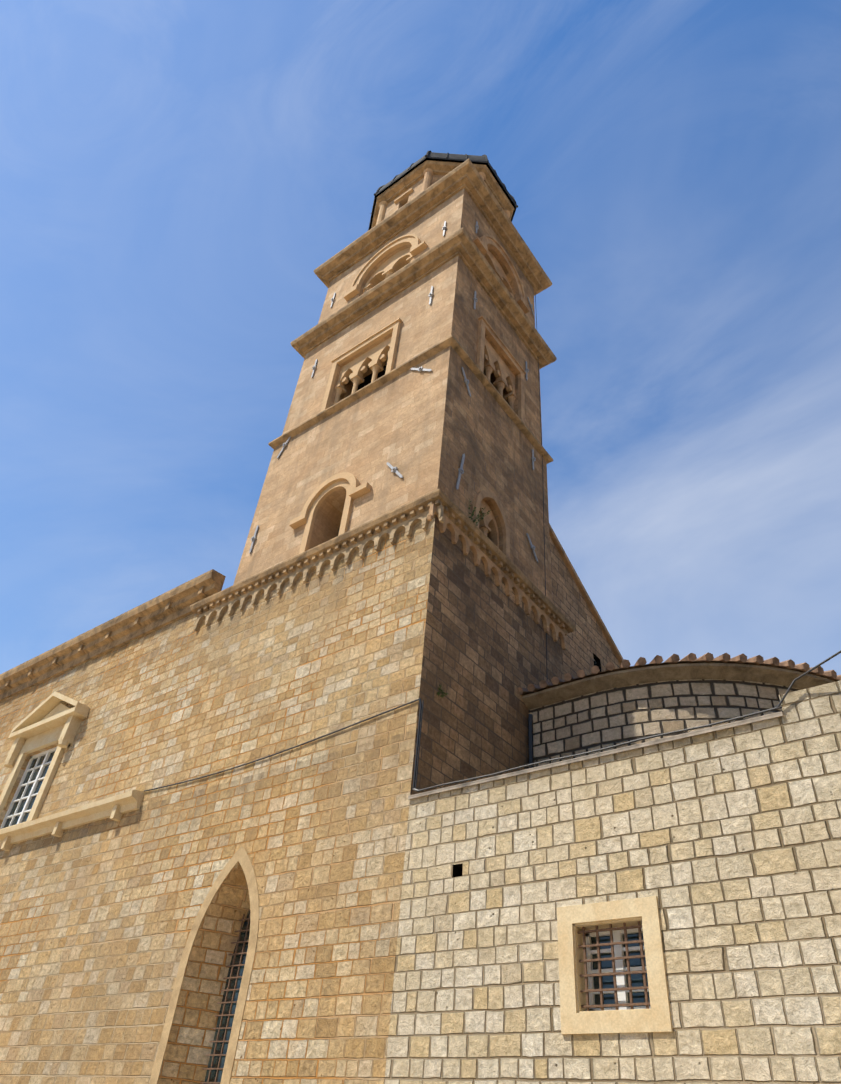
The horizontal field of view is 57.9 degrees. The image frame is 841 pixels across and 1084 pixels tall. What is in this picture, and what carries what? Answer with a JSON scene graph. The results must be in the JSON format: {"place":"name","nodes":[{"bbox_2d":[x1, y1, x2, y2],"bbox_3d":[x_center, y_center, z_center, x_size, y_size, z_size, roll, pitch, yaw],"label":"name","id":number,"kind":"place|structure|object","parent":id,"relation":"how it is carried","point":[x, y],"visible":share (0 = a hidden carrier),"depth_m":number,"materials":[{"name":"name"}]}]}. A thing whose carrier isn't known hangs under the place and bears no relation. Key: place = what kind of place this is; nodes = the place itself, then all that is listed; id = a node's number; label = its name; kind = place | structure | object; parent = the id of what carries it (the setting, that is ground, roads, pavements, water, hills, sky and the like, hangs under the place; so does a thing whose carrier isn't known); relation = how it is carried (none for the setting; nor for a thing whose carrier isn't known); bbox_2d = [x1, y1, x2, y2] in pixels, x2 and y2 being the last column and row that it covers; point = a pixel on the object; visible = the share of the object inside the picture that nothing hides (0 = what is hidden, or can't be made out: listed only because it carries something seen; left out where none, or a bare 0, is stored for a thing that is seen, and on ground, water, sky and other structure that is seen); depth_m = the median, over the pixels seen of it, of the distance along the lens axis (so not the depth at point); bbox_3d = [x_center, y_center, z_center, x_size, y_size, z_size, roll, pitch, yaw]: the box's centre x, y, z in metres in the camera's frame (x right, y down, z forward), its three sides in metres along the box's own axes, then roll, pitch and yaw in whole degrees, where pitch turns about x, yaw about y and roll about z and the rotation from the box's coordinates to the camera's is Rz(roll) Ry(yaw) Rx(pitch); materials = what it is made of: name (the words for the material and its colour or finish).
{"place":"outdoors","nodes":[
{"label":"outdoors","id":0,"kind":"place"},
{"bbox_2d":[0,514,563,1083],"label":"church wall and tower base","id":1,"kind":"structure","parent":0,"point":[96,920],"depth_m":15.17,"materials":[{"name":"beige stone"}]},
{"bbox_2d":[0,569,258,1083],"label":"stone trim","id":2,"kind":"structure","parent":1,"relation":"attached to","point":[51,719],"depth_m":21.06,"materials":[{"name":"beige stone"}]},
{"bbox_2d":[190,488,575,649],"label":"cornice","id":3,"kind":"structure","parent":1,"relation":"attached to","point":[450,514],"depth_m":18.18,"materials":[{"name":"stone"}]},
{"bbox_2d":[233,345,551,601],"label":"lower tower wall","id":4,"kind":"structure","parent":1,"relation":"on","point":[423,432],"depth_m":20.52,"materials":[{"name":"beige stone"}]},
{"bbox_2d":[249,221,537,562],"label":"wall anchors","id":5,"kind":"object","parent":4,"relation":"attached to","point":[394,469],"visible":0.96,"depth_m":21.40,"materials":[{"name":"metal"}]},
{"bbox_2d":[289,234,529,558],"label":"window surrounds","id":6,"kind":"object","parent":4,"relation":"attached to","point":[489,360],"visible":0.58,"depth_m":24.00,"materials":[{"name":"beige stone"}]},
{"bbox_2d":[268,159,556,463],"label":"cornices","id":7,"kind":"object","parent":4,"relation":"attached to","point":[470,180],"visible":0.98,"depth_m":26.63,"materials":[{"name":"beige stone"}]},
{"bbox_2d":[282,255,541,443],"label":"middle tower wall","id":8,"kind":"structure","parent":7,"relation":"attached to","point":[449,310],"depth_m":24.51,"materials":[{"name":"beige stone"}]},
{"bbox_2d":[318,188,534,326],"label":"upper tower wall","id":9,"kind":"structure","parent":7,"relation":"on","point":[457,211],"depth_m":28.05,"materials":[{"name":"beige stone"}]},
{"bbox_2d":[368,151,517,230],"bbox_3d":[0.764,-13.526,33.297,6.762,7.060,5.651,-23,-48,30],"label":"tower cupola","id":10,"kind":"object","parent":7,"relation":"on","point":[418,177],"visible":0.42,"depth_m":31.75,"materials":[{"name":"beige stone"}]},
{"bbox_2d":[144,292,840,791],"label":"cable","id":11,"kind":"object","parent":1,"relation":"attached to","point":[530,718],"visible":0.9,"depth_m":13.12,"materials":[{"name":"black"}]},
{"bbox_2d":[0,0,840,674],"label":"sky","id":12,"kind":"structure","parent":0,"point":[177,177],"materials":[{"name":"blue"}]},
{"bbox_2d":[518,523,840,766],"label":"church gable and apse","id":13,"kind":"structure","parent":0,"point":[604,694],"depth_m":15.61,"materials":[{"name":"beige stone"}]},
{"label":"ground","id":14,"kind":"structure","parent":0,"visible":0},
{"bbox_2d":[384,680,840,1083],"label":"wall","id":15,"kind":"structure","parent":14,"relation":"on","point":[666,910],"depth_m":9.37,"materials":[{"name":"stone"}]}
]}

